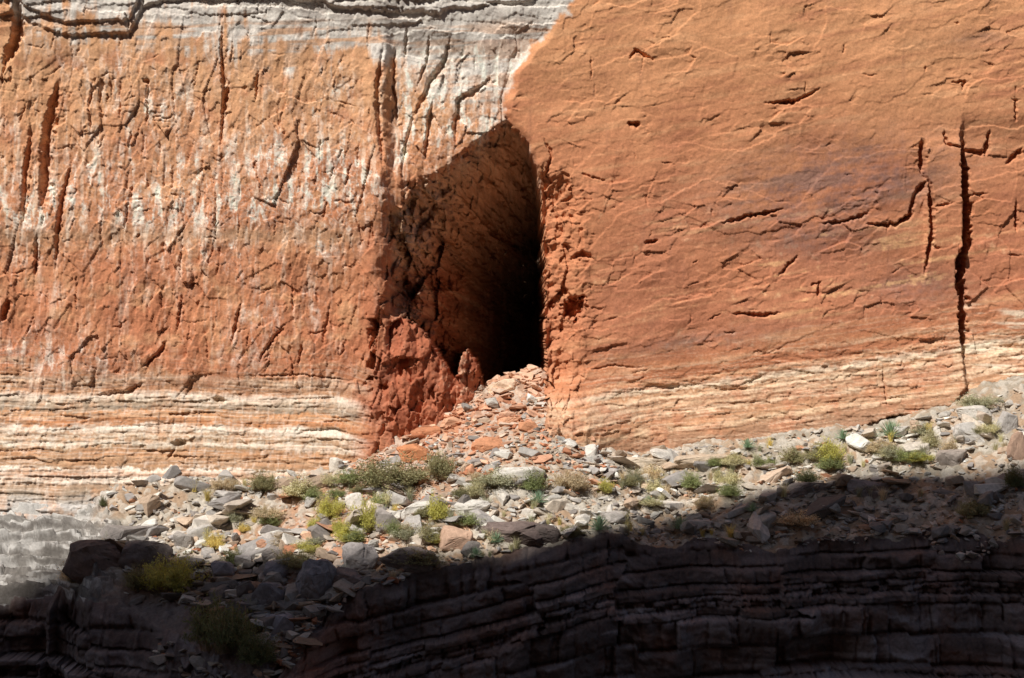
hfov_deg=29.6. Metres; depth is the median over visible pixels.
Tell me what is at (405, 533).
shrub
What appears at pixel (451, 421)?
flat rock
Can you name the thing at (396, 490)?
rock
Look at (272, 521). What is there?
shrub
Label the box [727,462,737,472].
grass tuft
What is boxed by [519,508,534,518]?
boulder
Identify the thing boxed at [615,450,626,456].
rock
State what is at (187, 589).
rock
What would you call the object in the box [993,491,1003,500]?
rock
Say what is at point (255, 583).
rock
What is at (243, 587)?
rock
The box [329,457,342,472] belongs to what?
boulder
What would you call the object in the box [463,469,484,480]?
shrub
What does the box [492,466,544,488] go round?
rock
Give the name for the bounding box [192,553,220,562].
rock
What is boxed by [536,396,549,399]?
rock
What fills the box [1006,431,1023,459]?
boulder
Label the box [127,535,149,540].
rock
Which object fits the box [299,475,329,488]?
rock
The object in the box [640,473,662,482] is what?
rock
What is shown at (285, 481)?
rock
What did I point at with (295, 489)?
shrub
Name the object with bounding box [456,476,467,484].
rock
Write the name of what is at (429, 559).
shrub
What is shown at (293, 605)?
rock
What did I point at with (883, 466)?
rock
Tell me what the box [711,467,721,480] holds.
grass tuft
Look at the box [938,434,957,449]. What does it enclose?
shrub
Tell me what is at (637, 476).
shrub
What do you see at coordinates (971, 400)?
shrub
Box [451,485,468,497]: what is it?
shrub
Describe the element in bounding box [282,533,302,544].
rock
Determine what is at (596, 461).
rock
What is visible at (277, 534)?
rock
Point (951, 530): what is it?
rock
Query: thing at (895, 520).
rock
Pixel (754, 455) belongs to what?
grass tuft
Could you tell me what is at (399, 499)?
rock
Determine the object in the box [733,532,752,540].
rock
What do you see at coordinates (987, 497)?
rock
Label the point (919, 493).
grass tuft
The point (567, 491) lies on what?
rock
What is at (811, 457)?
shrub
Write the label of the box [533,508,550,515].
rock
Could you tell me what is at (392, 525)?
shrub
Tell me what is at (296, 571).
rock
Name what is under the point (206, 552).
rock
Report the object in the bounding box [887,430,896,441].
grass tuft
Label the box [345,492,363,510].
boulder
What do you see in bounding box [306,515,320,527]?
shrub
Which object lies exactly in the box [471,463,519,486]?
shrub
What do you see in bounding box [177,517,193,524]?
rock
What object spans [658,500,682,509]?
rock
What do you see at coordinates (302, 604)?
rock
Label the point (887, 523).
rock
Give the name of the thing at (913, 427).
rock
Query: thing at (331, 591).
rock
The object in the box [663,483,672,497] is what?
grass tuft
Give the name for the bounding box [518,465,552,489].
shrub
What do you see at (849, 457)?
grass tuft
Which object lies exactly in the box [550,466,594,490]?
shrub
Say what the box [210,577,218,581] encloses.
rock
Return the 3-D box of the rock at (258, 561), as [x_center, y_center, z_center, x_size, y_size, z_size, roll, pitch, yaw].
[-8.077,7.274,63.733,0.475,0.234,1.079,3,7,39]
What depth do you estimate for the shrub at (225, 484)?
67.97 m
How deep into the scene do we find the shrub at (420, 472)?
66.27 m
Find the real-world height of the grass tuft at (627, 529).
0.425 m
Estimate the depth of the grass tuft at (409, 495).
65.64 m
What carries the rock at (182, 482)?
on the talus slope
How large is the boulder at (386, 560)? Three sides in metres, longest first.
1.918 x 1.239 x 1.008 m
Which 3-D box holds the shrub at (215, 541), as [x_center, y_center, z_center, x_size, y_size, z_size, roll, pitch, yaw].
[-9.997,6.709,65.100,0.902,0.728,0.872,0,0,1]
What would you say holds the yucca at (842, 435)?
on the talus slope
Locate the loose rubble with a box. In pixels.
[104,364,1023,677]
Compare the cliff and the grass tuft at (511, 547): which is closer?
the grass tuft at (511, 547)
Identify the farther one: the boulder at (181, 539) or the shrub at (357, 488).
the shrub at (357, 488)
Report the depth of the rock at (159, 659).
59.86 m
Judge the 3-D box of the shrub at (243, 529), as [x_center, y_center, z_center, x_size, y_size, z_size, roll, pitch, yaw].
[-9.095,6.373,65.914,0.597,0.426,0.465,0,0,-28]
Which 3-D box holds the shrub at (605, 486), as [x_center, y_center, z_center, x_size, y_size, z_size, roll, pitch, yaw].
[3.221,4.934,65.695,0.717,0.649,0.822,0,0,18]
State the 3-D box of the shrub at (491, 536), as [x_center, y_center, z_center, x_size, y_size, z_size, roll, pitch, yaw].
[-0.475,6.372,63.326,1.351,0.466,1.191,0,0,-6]
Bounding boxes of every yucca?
[469,546,483,556]
[486,531,504,541]
[527,490,547,503]
[587,516,611,529]
[589,514,606,524]
[667,516,688,528]
[738,436,755,447]
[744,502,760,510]
[834,428,848,438]
[875,419,904,436]
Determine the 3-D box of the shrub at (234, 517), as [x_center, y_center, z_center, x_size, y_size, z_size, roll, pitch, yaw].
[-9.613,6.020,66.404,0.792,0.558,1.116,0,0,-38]
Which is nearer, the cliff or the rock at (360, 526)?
the rock at (360, 526)
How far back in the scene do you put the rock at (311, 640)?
59.07 m
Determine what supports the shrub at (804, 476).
on the talus slope
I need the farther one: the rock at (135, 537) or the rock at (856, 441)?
the rock at (856, 441)
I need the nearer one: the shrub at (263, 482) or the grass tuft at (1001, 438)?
the grass tuft at (1001, 438)
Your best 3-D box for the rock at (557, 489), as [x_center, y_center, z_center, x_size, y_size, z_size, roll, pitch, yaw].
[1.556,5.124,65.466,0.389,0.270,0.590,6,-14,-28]
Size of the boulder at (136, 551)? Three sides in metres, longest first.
2.067 x 1.302 x 1.177 m
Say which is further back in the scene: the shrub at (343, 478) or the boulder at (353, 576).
the shrub at (343, 478)
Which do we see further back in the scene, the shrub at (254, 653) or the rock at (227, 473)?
the rock at (227, 473)
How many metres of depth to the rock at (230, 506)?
66.31 m
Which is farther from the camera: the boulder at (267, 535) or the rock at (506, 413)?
the rock at (506, 413)
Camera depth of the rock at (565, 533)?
62.88 m
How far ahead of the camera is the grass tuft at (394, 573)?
61.65 m
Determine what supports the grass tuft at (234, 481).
on the talus slope
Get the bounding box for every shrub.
[56,561,76,582]
[99,496,107,505]
[120,560,148,590]
[128,548,212,593]
[177,590,260,654]
[202,530,225,549]
[207,475,238,490]
[219,545,242,564]
[223,509,244,522]
[231,623,284,665]
[236,522,250,532]
[240,467,278,491]
[248,503,287,519]
[254,506,287,525]
[261,546,319,569]
[269,530,280,546]
[278,471,316,496]
[291,539,322,553]
[299,535,325,544]
[301,486,324,499]
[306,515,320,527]
[311,491,349,519]
[313,493,335,507]
[318,470,341,485]
[322,486,349,497]
[328,467,363,483]
[329,516,348,532]
[330,524,352,539]
[337,532,366,541]
[341,451,432,488]
[343,525,364,542]
[344,495,383,533]
[347,483,366,492]
[362,491,387,506]
[367,485,391,504]
[383,516,405,536]
[383,522,415,539]
[383,544,450,565]
[398,521,423,529]
[405,469,433,479]
[413,505,427,517]
[414,518,446,541]
[422,447,458,479]
[424,489,450,521]
[425,533,440,543]
[449,509,484,525]
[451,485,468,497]
[460,479,487,497]
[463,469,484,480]
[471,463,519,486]
[484,528,503,540]
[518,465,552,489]
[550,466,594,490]
[560,523,589,536]
[596,476,613,493]
[614,474,641,486]
[621,465,645,481]
[634,463,670,479]
[637,496,664,505]
[638,478,665,492]
[675,469,703,487]
[691,492,716,507]
[706,456,722,466]
[710,468,746,483]
[715,481,744,496]
[718,456,752,465]
[726,449,744,461]
[746,456,778,466]
[772,509,822,526]
[776,443,806,462]
[793,467,822,481]
[801,446,827,460]
[809,434,846,463]
[809,454,845,469]
[857,439,881,452]
[872,442,901,456]
[873,437,897,446]
[874,444,901,458]
[886,448,934,462]
[904,451,934,461]
[905,420,941,434]
[920,425,941,447]
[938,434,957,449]
[948,391,1006,408]
[951,495,993,518]
[971,425,992,434]
[976,420,1006,432]
[1002,461,1023,487]
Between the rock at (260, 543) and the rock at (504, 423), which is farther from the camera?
the rock at (504, 423)
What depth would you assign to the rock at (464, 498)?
64.58 m
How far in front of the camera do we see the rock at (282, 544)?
63.81 m
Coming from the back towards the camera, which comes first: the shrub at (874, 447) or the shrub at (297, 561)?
the shrub at (874, 447)
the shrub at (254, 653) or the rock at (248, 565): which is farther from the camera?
the rock at (248, 565)
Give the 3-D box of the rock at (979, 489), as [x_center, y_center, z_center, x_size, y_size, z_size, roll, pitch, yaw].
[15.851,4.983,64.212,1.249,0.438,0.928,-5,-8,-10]
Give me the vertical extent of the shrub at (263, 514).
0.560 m
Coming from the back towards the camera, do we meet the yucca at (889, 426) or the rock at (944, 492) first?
the yucca at (889, 426)
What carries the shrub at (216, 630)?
on the talus slope
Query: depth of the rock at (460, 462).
66.89 m
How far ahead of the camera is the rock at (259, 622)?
60.07 m
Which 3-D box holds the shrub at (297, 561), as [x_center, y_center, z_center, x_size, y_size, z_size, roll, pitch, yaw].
[-7.155,7.085,63.081,1.743,0.773,1.686,0,0,28]
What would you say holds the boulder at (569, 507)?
on the talus slope
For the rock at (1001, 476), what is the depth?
64.50 m
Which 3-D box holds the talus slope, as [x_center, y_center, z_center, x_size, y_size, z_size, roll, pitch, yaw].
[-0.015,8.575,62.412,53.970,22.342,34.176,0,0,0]
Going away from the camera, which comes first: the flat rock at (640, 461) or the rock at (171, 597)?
the rock at (171, 597)
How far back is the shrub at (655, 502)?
65.65 m
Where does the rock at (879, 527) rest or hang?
on the talus slope
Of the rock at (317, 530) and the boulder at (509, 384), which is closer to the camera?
the rock at (317, 530)
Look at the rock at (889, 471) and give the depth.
66.13 m
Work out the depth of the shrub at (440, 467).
66.24 m
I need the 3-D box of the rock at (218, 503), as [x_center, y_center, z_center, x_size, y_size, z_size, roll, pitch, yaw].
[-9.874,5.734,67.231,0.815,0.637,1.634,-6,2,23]
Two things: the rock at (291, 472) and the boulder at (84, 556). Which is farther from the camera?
the rock at (291, 472)
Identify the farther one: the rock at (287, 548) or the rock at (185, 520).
the rock at (185, 520)
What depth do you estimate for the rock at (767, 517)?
64.04 m
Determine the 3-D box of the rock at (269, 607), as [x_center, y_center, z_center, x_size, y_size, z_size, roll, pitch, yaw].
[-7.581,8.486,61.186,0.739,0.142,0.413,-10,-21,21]
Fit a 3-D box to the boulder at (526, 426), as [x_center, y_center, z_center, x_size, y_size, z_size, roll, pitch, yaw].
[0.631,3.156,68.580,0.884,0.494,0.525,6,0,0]
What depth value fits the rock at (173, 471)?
68.56 m
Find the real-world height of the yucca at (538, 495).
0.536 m
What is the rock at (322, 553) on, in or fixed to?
on the talus slope
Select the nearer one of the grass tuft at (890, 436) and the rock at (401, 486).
the rock at (401, 486)
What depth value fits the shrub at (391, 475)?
66.14 m
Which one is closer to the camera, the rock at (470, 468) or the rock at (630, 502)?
the rock at (630, 502)
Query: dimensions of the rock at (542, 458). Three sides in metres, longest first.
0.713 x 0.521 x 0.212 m
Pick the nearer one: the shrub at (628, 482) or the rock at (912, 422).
the shrub at (628, 482)
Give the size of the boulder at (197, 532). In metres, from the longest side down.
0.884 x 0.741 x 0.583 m
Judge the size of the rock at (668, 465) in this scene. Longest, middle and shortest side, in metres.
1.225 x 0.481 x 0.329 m
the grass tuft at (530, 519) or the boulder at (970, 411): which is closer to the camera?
the grass tuft at (530, 519)
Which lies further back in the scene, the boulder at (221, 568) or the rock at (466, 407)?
the rock at (466, 407)
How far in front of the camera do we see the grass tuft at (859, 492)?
65.07 m
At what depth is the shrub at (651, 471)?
67.25 m
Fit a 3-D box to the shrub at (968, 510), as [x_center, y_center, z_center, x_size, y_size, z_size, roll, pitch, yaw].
[15.093,5.486,63.343,1.627,0.762,1.873,0,0,28]
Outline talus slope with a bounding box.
[0,370,1023,677]
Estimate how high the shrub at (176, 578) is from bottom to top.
1.454 m
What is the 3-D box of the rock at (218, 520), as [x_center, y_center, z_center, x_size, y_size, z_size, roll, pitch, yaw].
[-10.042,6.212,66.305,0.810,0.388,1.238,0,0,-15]
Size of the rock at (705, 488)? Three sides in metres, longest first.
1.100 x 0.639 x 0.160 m
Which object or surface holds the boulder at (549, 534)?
on the talus slope
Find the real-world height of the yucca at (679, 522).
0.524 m
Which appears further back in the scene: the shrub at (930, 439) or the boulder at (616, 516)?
the shrub at (930, 439)
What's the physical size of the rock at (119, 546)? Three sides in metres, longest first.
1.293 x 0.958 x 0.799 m
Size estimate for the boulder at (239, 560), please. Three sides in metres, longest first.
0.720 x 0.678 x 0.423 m
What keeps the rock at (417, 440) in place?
on the talus slope
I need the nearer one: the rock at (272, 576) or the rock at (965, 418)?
the rock at (272, 576)
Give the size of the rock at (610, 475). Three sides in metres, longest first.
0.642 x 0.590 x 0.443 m
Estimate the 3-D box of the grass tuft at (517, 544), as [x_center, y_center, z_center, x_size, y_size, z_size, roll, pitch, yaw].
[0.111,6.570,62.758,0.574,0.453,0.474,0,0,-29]
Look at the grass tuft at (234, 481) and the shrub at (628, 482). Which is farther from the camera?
the grass tuft at (234, 481)
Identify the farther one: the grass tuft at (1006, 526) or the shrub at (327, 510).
the shrub at (327, 510)
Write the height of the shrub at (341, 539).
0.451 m
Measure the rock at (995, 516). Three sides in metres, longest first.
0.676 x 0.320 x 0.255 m
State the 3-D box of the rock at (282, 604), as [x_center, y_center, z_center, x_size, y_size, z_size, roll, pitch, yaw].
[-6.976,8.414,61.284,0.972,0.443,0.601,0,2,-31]
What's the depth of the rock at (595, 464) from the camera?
66.97 m
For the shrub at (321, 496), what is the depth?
66.19 m
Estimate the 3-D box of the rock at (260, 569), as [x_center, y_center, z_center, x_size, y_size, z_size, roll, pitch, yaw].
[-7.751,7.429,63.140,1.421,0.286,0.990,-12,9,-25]
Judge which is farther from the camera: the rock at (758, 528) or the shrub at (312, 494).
the shrub at (312, 494)
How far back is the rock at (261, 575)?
62.45 m
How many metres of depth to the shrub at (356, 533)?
63.65 m
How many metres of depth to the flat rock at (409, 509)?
64.45 m
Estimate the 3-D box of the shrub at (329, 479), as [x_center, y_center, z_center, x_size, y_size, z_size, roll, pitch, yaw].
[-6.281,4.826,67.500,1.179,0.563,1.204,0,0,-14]
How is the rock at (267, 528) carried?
on the talus slope
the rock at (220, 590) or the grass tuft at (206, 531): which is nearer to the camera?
the rock at (220, 590)
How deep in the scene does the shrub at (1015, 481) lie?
63.84 m
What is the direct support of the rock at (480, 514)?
on the talus slope
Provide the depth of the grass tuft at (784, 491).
65.40 m
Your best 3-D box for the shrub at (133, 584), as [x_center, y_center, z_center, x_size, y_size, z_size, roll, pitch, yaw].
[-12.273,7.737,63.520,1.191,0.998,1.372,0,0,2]
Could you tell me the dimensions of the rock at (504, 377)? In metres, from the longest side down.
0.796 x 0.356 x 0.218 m
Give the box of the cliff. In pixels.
[0,0,1023,518]
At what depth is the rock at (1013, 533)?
61.67 m
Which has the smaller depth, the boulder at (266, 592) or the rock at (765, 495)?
the boulder at (266, 592)
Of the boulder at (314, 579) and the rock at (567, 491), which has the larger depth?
the rock at (567, 491)
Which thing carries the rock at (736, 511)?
on the talus slope
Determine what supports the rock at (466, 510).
on the talus slope
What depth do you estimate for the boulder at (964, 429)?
66.69 m
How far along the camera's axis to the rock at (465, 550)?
62.56 m
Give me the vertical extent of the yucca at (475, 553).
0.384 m
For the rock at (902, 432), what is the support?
on the talus slope
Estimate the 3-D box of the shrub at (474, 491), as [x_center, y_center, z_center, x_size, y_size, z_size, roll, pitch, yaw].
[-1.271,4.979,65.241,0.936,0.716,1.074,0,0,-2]
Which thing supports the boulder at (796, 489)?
on the talus slope
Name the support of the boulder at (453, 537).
on the talus slope
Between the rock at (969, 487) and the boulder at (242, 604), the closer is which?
the boulder at (242, 604)
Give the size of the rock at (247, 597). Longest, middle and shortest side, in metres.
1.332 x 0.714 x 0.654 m
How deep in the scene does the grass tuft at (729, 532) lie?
63.85 m
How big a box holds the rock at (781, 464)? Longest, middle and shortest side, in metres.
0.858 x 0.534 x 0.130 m
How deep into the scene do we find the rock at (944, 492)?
64.80 m
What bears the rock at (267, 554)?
on the talus slope
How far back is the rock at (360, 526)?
64.22 m
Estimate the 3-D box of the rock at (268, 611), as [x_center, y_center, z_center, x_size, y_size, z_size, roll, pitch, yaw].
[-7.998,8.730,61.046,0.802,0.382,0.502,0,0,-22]
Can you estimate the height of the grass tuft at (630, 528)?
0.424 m
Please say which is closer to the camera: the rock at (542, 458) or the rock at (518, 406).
the rock at (542, 458)
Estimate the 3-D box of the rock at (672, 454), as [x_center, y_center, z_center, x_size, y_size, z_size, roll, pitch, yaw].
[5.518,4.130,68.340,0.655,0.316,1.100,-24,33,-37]
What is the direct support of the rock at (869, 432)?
on the talus slope
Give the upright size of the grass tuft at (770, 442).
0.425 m
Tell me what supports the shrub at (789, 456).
on the talus slope
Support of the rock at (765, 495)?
on the talus slope
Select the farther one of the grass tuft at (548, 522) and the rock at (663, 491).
the rock at (663, 491)
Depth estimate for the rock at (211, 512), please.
66.57 m
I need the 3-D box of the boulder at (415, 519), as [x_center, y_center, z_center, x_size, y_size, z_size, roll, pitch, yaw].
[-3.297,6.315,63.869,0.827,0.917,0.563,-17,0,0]
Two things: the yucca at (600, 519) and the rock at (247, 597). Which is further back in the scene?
the yucca at (600, 519)
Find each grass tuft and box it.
[199,526,210,539]
[201,489,214,500]
[230,477,239,488]
[268,471,277,484]
[387,568,400,577]
[390,503,397,510]
[404,489,416,501]
[447,509,453,517]
[508,541,515,551]
[511,537,524,548]
[525,513,535,521]
[529,499,539,508]
[543,516,552,524]
[557,517,563,524]
[618,470,626,479]
[621,511,631,523]
[621,523,631,534]
[624,520,632,530]
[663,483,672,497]
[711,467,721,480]
[721,524,736,537]
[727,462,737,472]
[752,452,759,462]
[764,436,773,447]
[778,482,789,496]
[794,450,804,462]
[846,451,853,462]
[855,486,865,496]
[876,487,889,499]
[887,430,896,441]
[914,443,927,453]
[914,487,922,496]
[925,421,935,431]
[996,432,1003,441]
[1002,518,1011,530]
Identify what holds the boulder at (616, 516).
on the talus slope
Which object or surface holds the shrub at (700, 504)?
on the talus slope
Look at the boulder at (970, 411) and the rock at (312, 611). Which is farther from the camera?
the boulder at (970, 411)
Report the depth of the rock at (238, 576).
62.82 m
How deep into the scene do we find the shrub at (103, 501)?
67.68 m
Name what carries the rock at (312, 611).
on the talus slope
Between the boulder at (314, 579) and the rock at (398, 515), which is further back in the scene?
the rock at (398, 515)
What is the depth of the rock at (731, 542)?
63.38 m
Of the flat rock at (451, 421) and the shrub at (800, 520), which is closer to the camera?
the shrub at (800, 520)
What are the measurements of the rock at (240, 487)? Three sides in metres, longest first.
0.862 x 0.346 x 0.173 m
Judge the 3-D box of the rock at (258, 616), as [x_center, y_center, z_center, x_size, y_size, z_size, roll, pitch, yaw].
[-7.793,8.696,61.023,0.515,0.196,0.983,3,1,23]
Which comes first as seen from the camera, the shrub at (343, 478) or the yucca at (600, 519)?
the yucca at (600, 519)
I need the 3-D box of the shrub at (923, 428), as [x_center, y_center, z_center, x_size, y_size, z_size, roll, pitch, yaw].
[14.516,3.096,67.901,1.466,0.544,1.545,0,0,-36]
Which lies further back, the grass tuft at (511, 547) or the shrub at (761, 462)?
the shrub at (761, 462)
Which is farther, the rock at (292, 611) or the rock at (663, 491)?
the rock at (663, 491)
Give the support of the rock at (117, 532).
on the talus slope
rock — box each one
[100,525,153,539]
[104,538,124,552]
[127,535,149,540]
[137,494,160,515]
[146,525,169,536]
[149,654,166,664]
[161,592,180,601]
[162,465,180,482]
[174,476,210,491]
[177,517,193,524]
[177,592,197,596]
[178,556,204,570]
[180,585,204,595]
[189,655,204,667]
[190,601,211,610]
[191,515,216,528]
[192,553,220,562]
[200,579,241,590]
[201,547,214,558]
[205,509,215,514]
[206,515,229,525]
[207,494,241,509]
[209,584,229,600]
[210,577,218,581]
[213,490,241,497]
[215,577,232,581]
[218,470,237,481]
[222,509,251,515]
[223,499,251,512]
[224,589,236,595]
[228,593,237,597]
[232,573,257,579]
[233,485,252,490]
[236,581,255,597]
[238,536,281,558]
[241,593,258,610]
[242,561,256,568]
[247,604,266,611]
[248,581,261,592]
[250,619,273,628]
[251,613,270,618]
[253,631,270,645]
[254,557,262,563]
[254,563,264,573]
[254,610,270,614]
[256,539,266,547]
[258,571,264,580]
[258,611,284,632]
[260,525,290,533]
[261,545,282,563]
[262,571,282,582]
[264,605,279,609]
[272,476,299,488]
[274,532,293,537]
[276,598,305,610]
[278,493,288,498]
[279,539,285,548]
[281,610,303,617]
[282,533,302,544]
[283,544,296,555]
[283,601,298,610]
[284,584,297,601]
[285,528,307,533]
[287,469,296,475]
[288,617,310,621]
[290,565,299,573]
[292,635,322,645]
[294,550,317,559]
[296,601,314,610]
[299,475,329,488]
[300,531,311,539]
[302,604,327,619]
[307,518,331,542]
[315,548,337,561]
[316,522,334,531]
[317,513,329,519]
[318,593,331,601]
[325,587,340,600]
[328,592,343,601]
[333,578,355,596]
[345,508,363,527]
[350,521,364,532]
[362,487,384,492]
[364,503,383,514]
[368,539,378,546]
[371,577,384,581]
[374,506,400,532]
[380,455,400,467]
[380,480,403,495]
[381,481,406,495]
[385,490,412,505]
[388,510,401,519]
[391,482,407,489]
[396,444,431,462]
[401,501,429,519]
[406,438,419,444]
[406,532,425,544]
[407,435,424,437]
[410,426,440,438]
[420,495,454,511]
[427,527,441,531]
[431,523,445,532]
[440,416,462,427]
[442,515,463,521]
[446,474,459,481]
[454,499,490,514]
[456,459,474,468]
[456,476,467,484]
[457,494,469,503]
[459,463,469,471]
[460,464,474,473]
[460,541,480,556]
[461,403,472,410]
[464,508,485,515]
[467,457,484,465]
[467,509,493,529]
[485,397,498,407]
[491,388,509,392]
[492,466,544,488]
[493,486,508,505]
[494,449,512,458]
[497,374,515,380]
[499,411,515,416]
[499,422,518,425]
[508,478,526,484]
[509,404,525,408]
[518,447,543,457]
[526,409,541,417]
[533,454,552,462]
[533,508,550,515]
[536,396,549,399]
[539,514,555,520]
[543,498,568,512]
[551,486,564,493]
[560,526,576,537]
[563,489,576,496]
[574,521,586,525]
[581,461,600,466]
[584,444,597,455]
[586,454,603,463]
[601,471,614,480]
[607,456,638,466]
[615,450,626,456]
[623,497,640,507]
[624,486,641,492]
[627,457,667,469]
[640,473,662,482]
[650,445,666,449]
[650,448,675,458]
[650,488,662,497]
[656,487,672,499]
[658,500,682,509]
[661,461,679,468]
[661,470,690,486]
[666,449,678,462]
[673,454,728,468]
[680,518,711,531]
[682,513,702,520]
[683,522,697,534]
[693,461,719,471]
[693,484,720,492]
[698,510,710,518]
[718,536,740,547]
[723,505,747,518]
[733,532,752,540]
[745,536,767,543]
[747,511,769,542]
[752,505,771,514]
[754,463,778,469]
[758,489,778,501]
[760,466,793,482]
[760,510,776,528]
[775,461,787,466]
[781,478,792,485]
[795,494,845,519]
[822,503,840,512]
[827,473,853,486]
[845,433,873,452]
[846,510,862,515]
[861,428,877,437]
[869,521,886,532]
[878,462,890,471]
[878,520,892,531]
[881,469,898,473]
[881,477,910,484]
[890,512,907,519]
[890,517,898,523]
[892,523,910,532]
[893,426,909,438]
[908,528,921,534]
[910,420,918,424]
[910,425,921,432]
[931,525,955,538]
[932,488,956,494]
[939,524,958,534]
[945,475,964,485]
[955,552,966,559]
[956,436,964,441]
[961,414,994,438]
[963,481,978,501]
[974,483,1009,494]
[976,411,991,423]
[977,491,993,505]
[985,477,1006,483]
[988,513,1002,519]
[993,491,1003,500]
[997,473,1011,479]
[1008,531,1023,534]
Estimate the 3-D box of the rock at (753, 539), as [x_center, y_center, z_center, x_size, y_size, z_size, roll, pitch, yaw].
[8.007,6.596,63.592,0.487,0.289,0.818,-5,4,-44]
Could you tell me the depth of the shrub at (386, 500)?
65.36 m
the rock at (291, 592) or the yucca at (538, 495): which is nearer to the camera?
the rock at (291, 592)
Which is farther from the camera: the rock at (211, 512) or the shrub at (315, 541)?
the rock at (211, 512)
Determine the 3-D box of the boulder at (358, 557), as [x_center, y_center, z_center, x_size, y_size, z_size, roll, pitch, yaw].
[-4.917,7.137,62.688,1.278,1.242,0.882,-11,0,0]
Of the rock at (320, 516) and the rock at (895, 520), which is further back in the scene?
the rock at (320, 516)
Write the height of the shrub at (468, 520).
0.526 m
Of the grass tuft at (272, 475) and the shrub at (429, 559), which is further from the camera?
the grass tuft at (272, 475)
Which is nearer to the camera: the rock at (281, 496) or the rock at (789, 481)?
the rock at (789, 481)
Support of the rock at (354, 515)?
on the talus slope
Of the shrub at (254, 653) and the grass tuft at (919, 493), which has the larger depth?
the grass tuft at (919, 493)
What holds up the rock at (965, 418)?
on the talus slope
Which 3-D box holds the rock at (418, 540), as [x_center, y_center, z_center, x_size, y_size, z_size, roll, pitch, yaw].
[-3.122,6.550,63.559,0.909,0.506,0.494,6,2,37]
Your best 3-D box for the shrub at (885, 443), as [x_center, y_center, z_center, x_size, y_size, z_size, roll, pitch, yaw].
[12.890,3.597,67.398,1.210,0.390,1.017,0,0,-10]
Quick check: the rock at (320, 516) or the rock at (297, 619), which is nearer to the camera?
the rock at (297, 619)
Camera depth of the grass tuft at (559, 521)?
63.83 m
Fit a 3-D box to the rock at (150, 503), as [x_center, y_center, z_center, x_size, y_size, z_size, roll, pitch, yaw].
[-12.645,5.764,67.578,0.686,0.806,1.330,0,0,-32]
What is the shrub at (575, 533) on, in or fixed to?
on the talus slope
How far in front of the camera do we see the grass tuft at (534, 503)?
64.46 m
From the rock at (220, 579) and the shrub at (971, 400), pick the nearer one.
the rock at (220, 579)
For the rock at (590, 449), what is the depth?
67.63 m
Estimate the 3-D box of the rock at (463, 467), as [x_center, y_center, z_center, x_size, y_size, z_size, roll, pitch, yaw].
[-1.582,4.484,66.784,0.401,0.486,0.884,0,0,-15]
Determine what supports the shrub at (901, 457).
on the talus slope
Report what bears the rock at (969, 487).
on the talus slope
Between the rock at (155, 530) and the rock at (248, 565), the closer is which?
the rock at (248, 565)
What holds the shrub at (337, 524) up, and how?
on the talus slope
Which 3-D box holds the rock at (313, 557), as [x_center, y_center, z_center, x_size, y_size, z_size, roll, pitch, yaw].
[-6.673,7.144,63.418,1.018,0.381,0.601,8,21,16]
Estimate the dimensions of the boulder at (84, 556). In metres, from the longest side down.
2.001 x 1.640 x 1.217 m
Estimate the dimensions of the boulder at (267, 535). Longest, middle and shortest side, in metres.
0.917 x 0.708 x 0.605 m
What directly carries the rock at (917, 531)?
on the talus slope
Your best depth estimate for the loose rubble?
65.40 m
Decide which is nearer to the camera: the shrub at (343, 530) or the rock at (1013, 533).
the rock at (1013, 533)
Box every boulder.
[62,539,120,583]
[118,540,172,569]
[173,531,193,547]
[186,524,210,539]
[210,560,233,576]
[223,601,250,617]
[234,554,252,566]
[251,582,286,604]
[257,532,274,538]
[264,557,289,577]
[265,612,293,634]
[295,559,335,598]
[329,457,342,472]
[332,567,362,586]
[342,542,378,571]
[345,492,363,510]
[379,546,436,572]
[401,515,423,533]
[438,525,472,550]
[471,437,504,451]
[479,521,541,545]
[487,378,516,393]
[497,417,521,426]
[518,421,537,431]
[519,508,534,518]
[535,524,560,544]
[564,502,582,511]
[600,510,628,523]
[777,482,833,497]
[847,478,889,498]
[902,441,929,454]
[934,449,966,466]
[951,420,988,444]
[956,405,993,419]
[996,411,1017,433]
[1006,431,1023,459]
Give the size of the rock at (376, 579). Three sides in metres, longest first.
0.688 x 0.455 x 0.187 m
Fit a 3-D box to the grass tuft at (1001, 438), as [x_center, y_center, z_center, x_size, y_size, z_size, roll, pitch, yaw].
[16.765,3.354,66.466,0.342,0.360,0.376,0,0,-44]
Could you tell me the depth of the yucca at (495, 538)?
62.93 m
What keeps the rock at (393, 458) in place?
on the talus slope
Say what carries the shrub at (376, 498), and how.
on the talus slope
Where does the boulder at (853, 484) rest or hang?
on the talus slope
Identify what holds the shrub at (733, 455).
on the talus slope
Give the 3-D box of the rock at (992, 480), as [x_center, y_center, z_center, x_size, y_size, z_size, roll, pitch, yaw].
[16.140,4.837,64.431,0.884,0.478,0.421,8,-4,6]
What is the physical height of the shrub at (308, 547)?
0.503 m
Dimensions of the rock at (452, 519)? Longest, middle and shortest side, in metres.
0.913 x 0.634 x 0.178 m
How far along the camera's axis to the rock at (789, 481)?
65.80 m
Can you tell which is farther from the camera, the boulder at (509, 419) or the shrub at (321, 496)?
the boulder at (509, 419)
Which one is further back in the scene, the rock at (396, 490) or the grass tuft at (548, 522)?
the rock at (396, 490)
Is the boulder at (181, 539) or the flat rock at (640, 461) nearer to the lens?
the boulder at (181, 539)
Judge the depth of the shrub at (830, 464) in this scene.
66.67 m
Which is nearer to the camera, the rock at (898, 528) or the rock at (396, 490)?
the rock at (898, 528)
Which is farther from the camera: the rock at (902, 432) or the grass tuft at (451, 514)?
the rock at (902, 432)
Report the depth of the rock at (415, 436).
69.19 m
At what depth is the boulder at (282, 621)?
60.10 m
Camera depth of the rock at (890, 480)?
65.11 m

